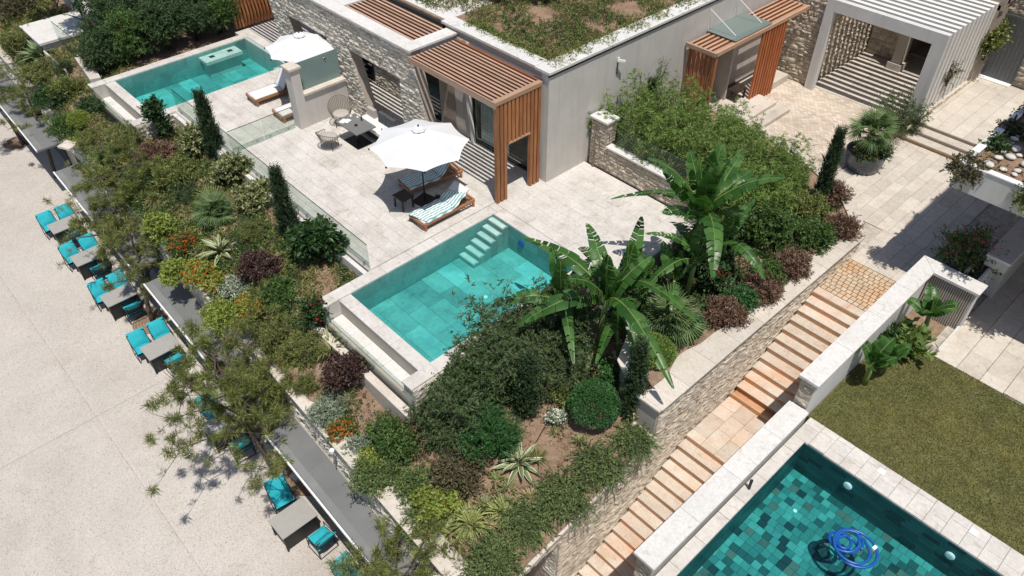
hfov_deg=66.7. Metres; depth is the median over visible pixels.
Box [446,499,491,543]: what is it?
strap leaf plant
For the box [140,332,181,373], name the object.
dining table
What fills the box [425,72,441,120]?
window
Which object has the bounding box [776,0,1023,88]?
stone building
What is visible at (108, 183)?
twiggy shrub
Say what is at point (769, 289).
brown shrub
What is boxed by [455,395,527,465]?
ball bush
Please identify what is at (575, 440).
strap leaf plant
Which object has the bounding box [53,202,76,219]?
armchair
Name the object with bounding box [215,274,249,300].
white flowers
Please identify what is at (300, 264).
ground cover
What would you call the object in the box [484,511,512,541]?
wild grass
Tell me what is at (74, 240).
armchair
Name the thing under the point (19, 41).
slope shrub
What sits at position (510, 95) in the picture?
pergola
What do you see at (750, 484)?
bollard light
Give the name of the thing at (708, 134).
bamboo clump
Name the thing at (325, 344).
strap leaf plant
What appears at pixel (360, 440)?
silver shrub
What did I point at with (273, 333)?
olive shrub
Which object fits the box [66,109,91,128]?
ball bush
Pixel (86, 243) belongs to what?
armchair
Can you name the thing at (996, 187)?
pebble canopy
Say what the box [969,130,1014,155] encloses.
trailing plant
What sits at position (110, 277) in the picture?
armchair
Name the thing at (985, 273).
slatted gate
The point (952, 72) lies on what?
climber
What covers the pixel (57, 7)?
tree
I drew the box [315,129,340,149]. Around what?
armchair
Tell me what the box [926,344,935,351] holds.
round stone
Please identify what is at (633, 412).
variegated shrub
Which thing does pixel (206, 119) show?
cypress tree
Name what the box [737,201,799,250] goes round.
green bush
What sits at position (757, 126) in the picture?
bamboo clump
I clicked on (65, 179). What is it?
canopy
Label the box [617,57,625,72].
wall lamp
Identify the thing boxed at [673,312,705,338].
ball bush
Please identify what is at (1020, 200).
trailing plant
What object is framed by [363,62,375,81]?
window
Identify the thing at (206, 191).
wild grass
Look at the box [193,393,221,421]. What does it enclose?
armchair
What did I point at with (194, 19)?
oleander
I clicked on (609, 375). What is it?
green bush
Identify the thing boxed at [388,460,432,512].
dark shrub
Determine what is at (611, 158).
terrace wall
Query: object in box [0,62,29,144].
pine tree
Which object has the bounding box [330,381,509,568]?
ground cover
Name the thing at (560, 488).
rosemary
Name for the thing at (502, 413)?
leaf litter
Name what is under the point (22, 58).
slope shrub
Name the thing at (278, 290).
slope shrub
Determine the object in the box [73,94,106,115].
slope shrub
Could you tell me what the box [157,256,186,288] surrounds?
lime shrub
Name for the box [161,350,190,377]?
armchair
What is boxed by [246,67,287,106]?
sun lounger
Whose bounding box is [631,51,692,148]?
bamboo clump
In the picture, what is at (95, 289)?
armchair
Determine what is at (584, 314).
willowy shrub
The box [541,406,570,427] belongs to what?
white flowers
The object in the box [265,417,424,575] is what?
canopy
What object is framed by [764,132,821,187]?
bamboo clump
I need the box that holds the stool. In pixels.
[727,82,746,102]
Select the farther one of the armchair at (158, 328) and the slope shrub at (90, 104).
the slope shrub at (90, 104)
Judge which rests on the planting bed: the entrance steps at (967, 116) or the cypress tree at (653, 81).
the cypress tree at (653, 81)
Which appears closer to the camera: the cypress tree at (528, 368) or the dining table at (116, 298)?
the cypress tree at (528, 368)
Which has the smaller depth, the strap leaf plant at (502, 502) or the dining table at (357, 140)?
the strap leaf plant at (502, 502)
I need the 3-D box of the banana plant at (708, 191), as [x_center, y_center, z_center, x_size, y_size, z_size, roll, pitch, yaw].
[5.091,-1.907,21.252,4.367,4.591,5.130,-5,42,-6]
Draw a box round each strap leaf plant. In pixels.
[178,214,194,229]
[309,259,324,268]
[315,327,345,360]
[436,514,473,546]
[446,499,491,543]
[451,503,475,529]
[467,491,504,517]
[477,490,521,532]
[477,505,505,536]
[486,467,507,488]
[499,479,518,496]
[547,423,561,436]
[568,432,588,446]
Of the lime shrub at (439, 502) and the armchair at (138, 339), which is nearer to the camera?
the lime shrub at (439, 502)
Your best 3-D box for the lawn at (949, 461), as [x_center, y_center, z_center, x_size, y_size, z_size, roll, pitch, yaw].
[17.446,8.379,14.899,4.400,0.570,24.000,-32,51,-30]
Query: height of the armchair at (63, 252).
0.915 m
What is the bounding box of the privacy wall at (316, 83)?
[280,48,348,129]
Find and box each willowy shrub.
[403,374,462,456]
[423,361,498,445]
[423,374,503,432]
[442,331,546,409]
[452,274,556,401]
[452,309,549,400]
[503,273,609,360]
[515,331,596,409]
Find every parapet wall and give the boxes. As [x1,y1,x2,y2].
[633,400,808,575]
[793,255,987,426]
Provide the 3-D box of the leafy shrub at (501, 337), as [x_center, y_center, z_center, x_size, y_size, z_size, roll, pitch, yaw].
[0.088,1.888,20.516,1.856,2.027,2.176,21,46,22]
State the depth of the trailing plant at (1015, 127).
21.43 m
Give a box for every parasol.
[264,31,333,62]
[368,118,470,206]
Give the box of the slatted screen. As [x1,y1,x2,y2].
[915,275,974,350]
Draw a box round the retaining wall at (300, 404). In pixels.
[0,46,476,575]
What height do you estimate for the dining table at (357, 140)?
0.740 m
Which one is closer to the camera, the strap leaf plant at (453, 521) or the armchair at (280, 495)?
the strap leaf plant at (453, 521)
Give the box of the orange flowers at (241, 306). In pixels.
[232,291,268,318]
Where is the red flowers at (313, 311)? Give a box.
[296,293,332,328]
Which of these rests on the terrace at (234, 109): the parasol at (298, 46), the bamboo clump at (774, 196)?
the parasol at (298, 46)
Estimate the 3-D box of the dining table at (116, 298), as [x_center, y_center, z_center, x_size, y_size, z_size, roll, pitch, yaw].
[-14.512,0.528,28.932,1.120,0.750,0.800,-32,51,-30]
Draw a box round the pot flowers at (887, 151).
[851,138,897,164]
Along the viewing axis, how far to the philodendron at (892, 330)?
21.51 m
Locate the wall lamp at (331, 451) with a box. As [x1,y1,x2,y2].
[329,448,336,467]
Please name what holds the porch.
on the entrance court
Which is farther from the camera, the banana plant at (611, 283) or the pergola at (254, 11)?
the pergola at (254, 11)
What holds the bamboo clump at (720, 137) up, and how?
on the planting bed
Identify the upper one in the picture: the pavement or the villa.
the villa
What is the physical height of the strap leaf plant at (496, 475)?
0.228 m
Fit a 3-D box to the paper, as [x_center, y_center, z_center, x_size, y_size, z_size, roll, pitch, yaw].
[-5.972,-5.974,27.810,0.320,0.007,0.340,21,46,21]
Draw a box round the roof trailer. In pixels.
[464,0,704,67]
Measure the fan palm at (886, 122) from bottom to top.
1.924 m
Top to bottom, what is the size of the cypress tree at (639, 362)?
2.955 m
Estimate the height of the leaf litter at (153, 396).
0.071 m
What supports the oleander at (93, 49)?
on the garden ground at (184, 44)
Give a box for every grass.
[162,130,180,141]
[190,184,219,200]
[214,225,230,238]
[329,385,362,409]
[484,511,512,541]
[516,486,538,501]
[525,443,550,468]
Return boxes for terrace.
[175,20,387,155]
[235,90,695,313]
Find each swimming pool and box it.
[87,31,287,143]
[310,203,592,427]
[655,417,1023,575]
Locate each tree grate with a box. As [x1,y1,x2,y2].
[3,136,28,149]
[132,310,168,333]
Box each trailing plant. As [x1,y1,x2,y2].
[939,150,987,193]
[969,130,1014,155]
[988,114,1023,141]
[1008,182,1023,216]
[1009,102,1023,116]
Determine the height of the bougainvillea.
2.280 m
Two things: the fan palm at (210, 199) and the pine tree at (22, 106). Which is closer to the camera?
the fan palm at (210, 199)
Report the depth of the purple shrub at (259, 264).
23.61 m
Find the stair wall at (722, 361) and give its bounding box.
[518,234,864,575]
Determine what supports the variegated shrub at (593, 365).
on the garden ground at (184, 44)
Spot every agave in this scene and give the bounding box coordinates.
[14,39,54,63]
[195,233,237,264]
[491,438,545,485]
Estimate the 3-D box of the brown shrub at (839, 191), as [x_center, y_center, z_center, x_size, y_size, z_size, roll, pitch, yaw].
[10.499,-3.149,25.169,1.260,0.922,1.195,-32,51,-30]
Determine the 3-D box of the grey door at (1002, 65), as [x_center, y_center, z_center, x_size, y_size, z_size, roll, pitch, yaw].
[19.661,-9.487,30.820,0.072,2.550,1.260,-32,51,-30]
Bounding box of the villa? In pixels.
[268,0,774,182]
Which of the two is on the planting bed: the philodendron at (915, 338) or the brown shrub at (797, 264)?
the brown shrub at (797, 264)
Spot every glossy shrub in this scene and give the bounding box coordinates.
[137,93,178,139]
[283,213,349,262]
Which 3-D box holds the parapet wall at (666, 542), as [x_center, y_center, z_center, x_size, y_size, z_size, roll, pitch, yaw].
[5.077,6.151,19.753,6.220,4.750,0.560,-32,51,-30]
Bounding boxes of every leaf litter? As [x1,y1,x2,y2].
[0,126,343,572]
[102,137,629,554]
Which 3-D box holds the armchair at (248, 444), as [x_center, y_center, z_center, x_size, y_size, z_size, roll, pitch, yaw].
[-8.370,4.874,24.026,0.626,0.915,0.729,-27,49,-27]
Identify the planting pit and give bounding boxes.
[252,422,311,495]
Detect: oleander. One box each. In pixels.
[72,24,135,77]
[75,0,135,39]
[103,3,152,63]
[114,0,175,37]
[129,0,186,51]
[163,0,222,41]
[191,0,242,33]
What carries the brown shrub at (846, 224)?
on the planting bed
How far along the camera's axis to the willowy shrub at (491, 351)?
19.77 m
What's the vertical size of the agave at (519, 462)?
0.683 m
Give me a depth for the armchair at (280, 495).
22.59 m
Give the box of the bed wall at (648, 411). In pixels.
[617,100,862,455]
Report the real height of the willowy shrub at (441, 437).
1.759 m
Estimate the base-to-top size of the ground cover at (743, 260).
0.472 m
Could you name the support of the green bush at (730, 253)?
on the planting bed
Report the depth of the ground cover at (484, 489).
19.94 m
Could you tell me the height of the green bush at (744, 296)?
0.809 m
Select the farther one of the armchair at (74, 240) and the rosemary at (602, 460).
the armchair at (74, 240)
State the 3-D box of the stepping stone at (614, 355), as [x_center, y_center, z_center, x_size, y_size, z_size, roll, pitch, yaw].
[3.064,1.863,21.706,0.500,0.128,0.350,-3,42,-4]
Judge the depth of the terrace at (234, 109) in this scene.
29.96 m
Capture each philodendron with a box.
[877,320,909,357]
[887,315,939,360]
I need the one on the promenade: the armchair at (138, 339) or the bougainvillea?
the armchair at (138, 339)
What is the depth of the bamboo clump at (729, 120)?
27.52 m
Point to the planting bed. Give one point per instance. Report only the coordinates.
(656, 376)
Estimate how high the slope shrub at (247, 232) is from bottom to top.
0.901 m
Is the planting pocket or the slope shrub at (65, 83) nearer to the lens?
the planting pocket
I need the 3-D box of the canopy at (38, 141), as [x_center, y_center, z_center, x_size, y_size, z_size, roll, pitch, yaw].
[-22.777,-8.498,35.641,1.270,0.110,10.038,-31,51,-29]
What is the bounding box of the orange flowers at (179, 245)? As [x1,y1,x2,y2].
[162,228,199,258]
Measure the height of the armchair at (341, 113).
0.996 m
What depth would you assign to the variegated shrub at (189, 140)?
27.88 m
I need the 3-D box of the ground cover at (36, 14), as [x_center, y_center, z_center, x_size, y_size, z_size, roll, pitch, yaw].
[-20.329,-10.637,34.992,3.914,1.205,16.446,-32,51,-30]
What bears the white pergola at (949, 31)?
on the entrance court
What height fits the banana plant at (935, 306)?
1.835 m
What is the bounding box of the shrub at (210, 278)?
[180,257,232,296]
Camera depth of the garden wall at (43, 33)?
35.10 m
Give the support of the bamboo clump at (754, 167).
on the planting bed
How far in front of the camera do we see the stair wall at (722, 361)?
20.62 m
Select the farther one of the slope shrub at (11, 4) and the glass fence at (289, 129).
the slope shrub at (11, 4)
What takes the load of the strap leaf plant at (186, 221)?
on the garden ground at (184, 44)
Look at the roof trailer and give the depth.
25.34 m
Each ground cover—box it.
[0,0,138,145]
[38,105,461,539]
[61,126,307,370]
[73,118,357,375]
[80,114,354,365]
[316,353,584,553]
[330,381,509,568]
[354,377,627,558]
[610,201,832,358]
[616,189,840,339]
[647,190,832,345]
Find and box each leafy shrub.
[427,347,511,421]
[480,328,551,391]
[528,291,588,355]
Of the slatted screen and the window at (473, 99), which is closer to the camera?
the slatted screen
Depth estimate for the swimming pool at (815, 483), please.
18.48 m
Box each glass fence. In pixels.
[171,89,366,276]
[228,107,290,150]
[618,127,701,167]
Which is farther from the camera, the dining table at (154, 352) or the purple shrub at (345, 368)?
the dining table at (154, 352)
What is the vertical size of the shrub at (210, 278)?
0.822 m
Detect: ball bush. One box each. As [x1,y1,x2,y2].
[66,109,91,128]
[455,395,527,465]
[567,377,621,428]
[629,331,677,369]
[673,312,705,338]
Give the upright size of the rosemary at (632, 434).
0.719 m
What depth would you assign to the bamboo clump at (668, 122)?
25.64 m
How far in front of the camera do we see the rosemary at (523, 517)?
18.17 m
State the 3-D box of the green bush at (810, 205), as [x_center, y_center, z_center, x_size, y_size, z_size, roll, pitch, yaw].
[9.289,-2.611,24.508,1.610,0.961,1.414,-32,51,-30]
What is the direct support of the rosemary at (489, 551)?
on the garden ground at (184, 44)
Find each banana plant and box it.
[490,216,696,388]
[610,143,782,317]
[860,335,911,385]
[906,284,958,335]
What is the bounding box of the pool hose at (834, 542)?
[828,528,878,568]
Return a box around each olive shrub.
[243,310,293,355]
[273,327,327,370]
[344,452,403,507]
[364,406,423,467]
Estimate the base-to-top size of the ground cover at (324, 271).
1.420 m
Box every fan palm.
[189,185,237,228]
[634,281,709,346]
[845,104,901,154]
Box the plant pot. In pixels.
[846,140,887,174]
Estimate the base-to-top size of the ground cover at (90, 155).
1.166 m
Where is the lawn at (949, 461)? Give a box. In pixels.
[805,354,1023,554]
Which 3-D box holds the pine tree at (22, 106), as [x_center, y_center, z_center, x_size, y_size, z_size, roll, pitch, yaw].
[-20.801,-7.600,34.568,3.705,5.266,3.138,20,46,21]
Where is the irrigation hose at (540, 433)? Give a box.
[479,404,561,457]
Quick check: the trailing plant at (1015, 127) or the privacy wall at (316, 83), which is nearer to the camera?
the trailing plant at (1015, 127)
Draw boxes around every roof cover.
[415,0,688,62]
[421,0,683,62]
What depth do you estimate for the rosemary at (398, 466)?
19.62 m
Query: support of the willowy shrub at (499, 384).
on the garden ground at (184, 44)
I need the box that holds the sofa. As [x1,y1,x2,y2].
[362,106,396,139]
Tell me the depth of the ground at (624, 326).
36.87 m
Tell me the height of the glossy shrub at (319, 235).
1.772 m
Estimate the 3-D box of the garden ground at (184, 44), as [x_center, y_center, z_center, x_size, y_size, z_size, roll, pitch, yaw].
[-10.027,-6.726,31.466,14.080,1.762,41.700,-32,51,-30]
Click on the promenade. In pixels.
(79, 460)
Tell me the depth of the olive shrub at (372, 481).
19.33 m
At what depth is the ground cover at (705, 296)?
22.54 m
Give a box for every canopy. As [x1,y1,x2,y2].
[0,66,63,152]
[53,161,161,269]
[143,277,263,403]
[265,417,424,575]
[949,107,1023,216]
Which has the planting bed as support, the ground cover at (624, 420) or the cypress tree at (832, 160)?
the cypress tree at (832, 160)
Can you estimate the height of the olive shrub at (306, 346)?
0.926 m
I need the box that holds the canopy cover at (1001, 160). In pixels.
[977,117,1023,176]
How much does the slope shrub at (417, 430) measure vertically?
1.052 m
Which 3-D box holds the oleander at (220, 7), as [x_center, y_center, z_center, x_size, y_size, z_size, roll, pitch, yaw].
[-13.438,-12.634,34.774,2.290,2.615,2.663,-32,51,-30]
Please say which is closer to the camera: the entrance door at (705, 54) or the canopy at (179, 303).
the canopy at (179, 303)
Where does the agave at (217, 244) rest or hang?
on the garden ground at (184, 44)
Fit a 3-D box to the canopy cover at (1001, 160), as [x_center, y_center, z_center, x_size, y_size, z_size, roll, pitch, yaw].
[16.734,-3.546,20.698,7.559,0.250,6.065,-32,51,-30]
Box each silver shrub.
[305,388,351,434]
[340,433,374,463]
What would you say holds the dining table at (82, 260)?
on the promenade
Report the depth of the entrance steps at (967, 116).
29.45 m
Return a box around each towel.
[399,162,450,189]
[407,189,465,222]
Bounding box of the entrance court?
[765,41,1021,325]
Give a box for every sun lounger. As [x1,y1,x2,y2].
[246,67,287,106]
[272,103,292,123]
[398,161,462,193]
[408,180,474,231]
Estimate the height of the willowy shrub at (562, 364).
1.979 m
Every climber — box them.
[944,58,965,87]
[978,17,1015,60]
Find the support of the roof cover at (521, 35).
on the villa
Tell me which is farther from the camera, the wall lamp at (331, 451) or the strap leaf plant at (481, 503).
the wall lamp at (331, 451)
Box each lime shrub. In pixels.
[140,211,182,244]
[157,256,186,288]
[356,443,383,472]
[408,479,463,531]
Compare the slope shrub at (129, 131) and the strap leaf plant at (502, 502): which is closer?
the strap leaf plant at (502, 502)
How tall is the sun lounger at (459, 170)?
0.860 m
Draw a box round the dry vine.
[591,121,597,166]
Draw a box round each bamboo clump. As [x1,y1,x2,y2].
[585,67,664,155]
[629,118,722,180]
[630,92,722,164]
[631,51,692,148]
[662,73,719,129]
[676,155,758,224]
[680,103,747,162]
[683,116,761,173]
[711,96,763,145]
[723,130,788,200]
[726,112,788,174]
[741,164,802,215]
[762,161,816,202]
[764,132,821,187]
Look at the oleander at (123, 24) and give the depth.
32.53 m
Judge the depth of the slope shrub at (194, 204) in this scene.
25.89 m
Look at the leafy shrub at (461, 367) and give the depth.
19.60 m
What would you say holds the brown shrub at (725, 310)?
on the planting bed
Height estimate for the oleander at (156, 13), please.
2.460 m
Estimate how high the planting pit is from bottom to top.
0.208 m
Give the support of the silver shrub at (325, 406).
on the garden ground at (184, 44)
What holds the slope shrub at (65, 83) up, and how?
on the garden ground at (184, 44)
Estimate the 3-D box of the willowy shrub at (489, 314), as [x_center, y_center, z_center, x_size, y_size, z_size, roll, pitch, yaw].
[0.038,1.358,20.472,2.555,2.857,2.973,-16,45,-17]
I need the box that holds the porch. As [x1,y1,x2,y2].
[682,0,810,126]
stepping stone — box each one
[41,107,55,114]
[57,140,74,150]
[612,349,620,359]
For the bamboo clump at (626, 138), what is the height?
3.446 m
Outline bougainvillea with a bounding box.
[930,221,1009,292]
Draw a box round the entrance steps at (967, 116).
[896,77,1023,158]
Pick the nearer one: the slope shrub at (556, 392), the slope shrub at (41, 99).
the slope shrub at (556, 392)
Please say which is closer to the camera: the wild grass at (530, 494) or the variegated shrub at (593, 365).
the wild grass at (530, 494)
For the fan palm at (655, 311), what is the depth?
20.54 m
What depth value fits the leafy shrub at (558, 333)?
20.55 m
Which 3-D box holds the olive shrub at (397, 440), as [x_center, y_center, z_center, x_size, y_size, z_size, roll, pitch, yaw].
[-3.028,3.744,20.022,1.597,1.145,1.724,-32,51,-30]
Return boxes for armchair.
[35,210,56,239]
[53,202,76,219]
[57,240,79,272]
[63,231,82,248]
[77,232,100,250]
[86,278,109,310]
[87,261,111,280]
[105,269,133,289]
[120,297,147,324]
[125,327,151,363]
[146,317,174,340]
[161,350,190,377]
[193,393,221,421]
[226,430,256,463]
[263,474,296,513]
[305,521,338,559]
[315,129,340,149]
[327,94,351,127]
[330,550,362,575]
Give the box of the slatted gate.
[964,251,994,298]
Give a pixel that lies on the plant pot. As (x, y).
(864, 168)
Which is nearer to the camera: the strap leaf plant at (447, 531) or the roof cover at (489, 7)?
the strap leaf plant at (447, 531)
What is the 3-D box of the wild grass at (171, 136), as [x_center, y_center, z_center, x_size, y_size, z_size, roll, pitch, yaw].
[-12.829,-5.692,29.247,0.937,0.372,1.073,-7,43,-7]
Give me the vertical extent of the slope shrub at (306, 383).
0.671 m
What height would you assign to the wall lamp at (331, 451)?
0.800 m
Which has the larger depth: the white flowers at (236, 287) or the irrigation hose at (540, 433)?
the white flowers at (236, 287)
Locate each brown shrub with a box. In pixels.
[699,293,754,330]
[735,269,786,310]
[771,246,813,284]
[820,179,855,209]
[823,210,864,240]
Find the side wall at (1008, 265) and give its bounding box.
[983,217,1023,297]
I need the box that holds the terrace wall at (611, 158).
[589,109,697,222]
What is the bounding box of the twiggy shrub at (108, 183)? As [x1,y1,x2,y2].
[92,162,126,196]
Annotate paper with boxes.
[339,119,350,122]
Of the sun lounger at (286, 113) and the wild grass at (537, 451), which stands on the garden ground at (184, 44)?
the wild grass at (537, 451)
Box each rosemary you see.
[378,454,414,491]
[384,503,450,556]
[451,557,491,575]
[463,525,531,575]
[481,493,560,559]
[517,463,599,536]
[558,433,635,500]
[599,418,663,468]
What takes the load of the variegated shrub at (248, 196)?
on the garden ground at (184, 44)
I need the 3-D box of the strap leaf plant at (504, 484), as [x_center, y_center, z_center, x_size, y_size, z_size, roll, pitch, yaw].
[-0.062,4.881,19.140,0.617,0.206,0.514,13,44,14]
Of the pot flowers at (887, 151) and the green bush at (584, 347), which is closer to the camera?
the green bush at (584, 347)
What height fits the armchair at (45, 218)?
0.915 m
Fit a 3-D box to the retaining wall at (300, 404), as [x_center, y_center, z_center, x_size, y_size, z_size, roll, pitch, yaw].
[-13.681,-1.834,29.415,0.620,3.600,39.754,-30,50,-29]
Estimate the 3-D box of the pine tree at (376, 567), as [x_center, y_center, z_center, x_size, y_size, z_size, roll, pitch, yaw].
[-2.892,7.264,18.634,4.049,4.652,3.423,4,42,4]
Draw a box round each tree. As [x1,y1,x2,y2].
[0,55,56,177]
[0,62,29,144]
[38,0,72,14]
[41,124,164,296]
[49,0,93,26]
[96,215,162,321]
[140,277,295,498]
[191,85,222,156]
[229,345,295,464]
[266,161,298,236]
[324,497,472,575]
[508,345,544,417]
[619,333,651,419]
[638,75,656,136]
[811,123,848,199]
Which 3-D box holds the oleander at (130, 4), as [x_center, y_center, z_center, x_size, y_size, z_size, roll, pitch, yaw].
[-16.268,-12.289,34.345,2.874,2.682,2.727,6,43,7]
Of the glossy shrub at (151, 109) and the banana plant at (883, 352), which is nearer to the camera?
the banana plant at (883, 352)
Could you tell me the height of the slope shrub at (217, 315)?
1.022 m
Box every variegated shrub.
[177,120,210,156]
[207,150,253,188]
[228,175,271,215]
[567,351,602,382]
[621,399,638,420]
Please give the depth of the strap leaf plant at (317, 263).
23.89 m
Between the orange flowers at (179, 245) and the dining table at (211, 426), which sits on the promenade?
the dining table at (211, 426)
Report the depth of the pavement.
22.00 m
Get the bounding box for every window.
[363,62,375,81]
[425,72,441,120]
[472,97,526,170]
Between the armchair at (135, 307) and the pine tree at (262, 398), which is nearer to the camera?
the pine tree at (262, 398)
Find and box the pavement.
[927,262,1023,404]
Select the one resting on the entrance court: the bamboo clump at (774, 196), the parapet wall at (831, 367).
the parapet wall at (831, 367)
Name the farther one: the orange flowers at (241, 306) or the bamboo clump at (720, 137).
the bamboo clump at (720, 137)
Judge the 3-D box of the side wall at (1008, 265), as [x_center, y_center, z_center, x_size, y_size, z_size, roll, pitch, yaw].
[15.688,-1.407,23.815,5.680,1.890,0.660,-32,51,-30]
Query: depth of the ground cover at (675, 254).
22.90 m
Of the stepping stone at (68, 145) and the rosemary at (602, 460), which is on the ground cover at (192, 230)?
the stepping stone at (68, 145)
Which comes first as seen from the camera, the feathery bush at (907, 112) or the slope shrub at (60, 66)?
the feathery bush at (907, 112)
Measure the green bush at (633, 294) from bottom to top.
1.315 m
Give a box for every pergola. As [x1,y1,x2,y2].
[229,0,273,28]
[407,39,542,203]
[804,0,998,129]
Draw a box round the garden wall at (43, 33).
[19,0,111,82]
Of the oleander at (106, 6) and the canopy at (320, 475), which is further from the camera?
the oleander at (106, 6)
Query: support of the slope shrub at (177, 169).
on the garden ground at (184, 44)
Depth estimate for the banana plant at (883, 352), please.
20.24 m
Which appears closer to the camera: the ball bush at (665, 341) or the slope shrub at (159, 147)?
the ball bush at (665, 341)
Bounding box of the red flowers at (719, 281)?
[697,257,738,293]
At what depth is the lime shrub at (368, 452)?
19.79 m
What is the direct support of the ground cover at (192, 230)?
on the garden ground at (184, 44)
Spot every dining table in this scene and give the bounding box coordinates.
[47,214,81,244]
[70,245,111,279]
[99,283,142,320]
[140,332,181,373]
[203,408,248,453]
[268,497,319,551]
[335,113,375,149]
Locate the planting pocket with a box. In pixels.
[899,310,946,343]
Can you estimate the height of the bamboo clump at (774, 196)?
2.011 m
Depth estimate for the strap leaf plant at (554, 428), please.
20.03 m
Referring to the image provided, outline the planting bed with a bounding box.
[618,104,845,389]
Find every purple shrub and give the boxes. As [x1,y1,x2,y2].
[234,248,283,287]
[317,350,370,396]
[424,440,493,499]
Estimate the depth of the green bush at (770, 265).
22.18 m
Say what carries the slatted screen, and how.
attached to the parapet wall at (831, 367)
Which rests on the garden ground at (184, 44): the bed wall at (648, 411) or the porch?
the bed wall at (648, 411)
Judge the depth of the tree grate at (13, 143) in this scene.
37.77 m
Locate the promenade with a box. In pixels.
[0,108,368,575]
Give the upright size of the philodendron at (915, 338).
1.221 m
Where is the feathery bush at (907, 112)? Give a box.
[873,83,935,140]
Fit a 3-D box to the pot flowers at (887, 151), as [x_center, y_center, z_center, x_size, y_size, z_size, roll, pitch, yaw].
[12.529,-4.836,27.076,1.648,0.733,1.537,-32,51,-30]
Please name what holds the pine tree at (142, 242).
on the tree grate at (157, 314)
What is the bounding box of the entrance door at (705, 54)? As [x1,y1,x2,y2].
[700,54,718,94]
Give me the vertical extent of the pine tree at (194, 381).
5.665 m
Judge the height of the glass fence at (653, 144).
0.784 m
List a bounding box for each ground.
[0,0,712,575]
[368,78,980,575]
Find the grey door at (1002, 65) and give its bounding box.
[980,13,1023,83]
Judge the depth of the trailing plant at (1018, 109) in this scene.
22.61 m
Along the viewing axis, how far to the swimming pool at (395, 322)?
23.09 m
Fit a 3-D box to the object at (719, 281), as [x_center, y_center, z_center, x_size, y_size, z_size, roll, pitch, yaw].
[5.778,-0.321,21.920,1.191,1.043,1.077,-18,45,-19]
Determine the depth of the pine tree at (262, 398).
21.98 m
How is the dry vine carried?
attached to the terrace wall at (611, 158)
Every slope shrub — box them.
[0,0,38,19]
[0,21,31,56]
[13,54,53,88]
[15,49,39,65]
[26,81,72,112]
[41,73,86,106]
[42,110,85,140]
[52,57,73,78]
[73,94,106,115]
[73,125,100,150]
[93,145,126,164]
[110,118,145,149]
[118,161,157,190]
[134,136,181,172]
[149,152,206,192]
[168,180,200,205]
[191,195,220,219]
[196,292,241,340]
[234,215,265,249]
[256,274,301,313]
[289,371,319,397]
[389,411,431,447]
[544,368,588,411]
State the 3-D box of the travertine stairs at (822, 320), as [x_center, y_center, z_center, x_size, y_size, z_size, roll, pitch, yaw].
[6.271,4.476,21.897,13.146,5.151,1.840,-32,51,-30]
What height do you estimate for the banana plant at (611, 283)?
3.787 m
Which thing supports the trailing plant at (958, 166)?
on the pebble canopy at (996, 187)
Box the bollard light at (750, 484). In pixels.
[747,479,752,489]
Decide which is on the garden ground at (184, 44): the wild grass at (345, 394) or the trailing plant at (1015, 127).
the wild grass at (345, 394)
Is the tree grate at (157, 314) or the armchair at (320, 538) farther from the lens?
the tree grate at (157, 314)
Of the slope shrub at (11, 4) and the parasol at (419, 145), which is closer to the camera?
the parasol at (419, 145)
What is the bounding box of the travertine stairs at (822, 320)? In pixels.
[577,259,895,575]
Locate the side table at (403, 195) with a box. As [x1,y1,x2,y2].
[392,189,413,211]
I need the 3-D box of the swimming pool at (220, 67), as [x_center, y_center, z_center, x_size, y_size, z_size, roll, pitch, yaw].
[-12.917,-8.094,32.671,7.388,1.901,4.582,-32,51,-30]
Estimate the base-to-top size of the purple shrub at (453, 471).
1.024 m
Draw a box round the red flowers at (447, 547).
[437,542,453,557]
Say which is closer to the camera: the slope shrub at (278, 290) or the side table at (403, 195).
the slope shrub at (278, 290)
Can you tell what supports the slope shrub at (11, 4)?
on the garden ground at (184, 44)
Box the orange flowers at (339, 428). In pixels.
[324,414,358,447]
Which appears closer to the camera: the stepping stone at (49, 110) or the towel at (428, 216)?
the towel at (428, 216)
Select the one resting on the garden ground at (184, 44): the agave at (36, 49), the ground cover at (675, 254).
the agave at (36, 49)
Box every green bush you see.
[549,334,595,360]
[586,354,620,387]
[607,288,652,329]
[674,218,743,277]
[718,280,760,314]
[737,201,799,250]
[746,257,788,286]
[784,187,831,218]
[793,214,839,256]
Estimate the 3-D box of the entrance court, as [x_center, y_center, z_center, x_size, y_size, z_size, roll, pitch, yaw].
[15.781,-6.414,30.855,19.800,1.052,12.200,-32,51,-30]
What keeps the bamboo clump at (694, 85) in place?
on the planting bed
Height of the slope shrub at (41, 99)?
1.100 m
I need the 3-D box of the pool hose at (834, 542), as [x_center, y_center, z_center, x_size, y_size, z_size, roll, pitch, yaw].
[7.642,5.793,17.405,0.960,0.162,1.105,-32,51,-30]
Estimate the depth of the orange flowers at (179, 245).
25.30 m

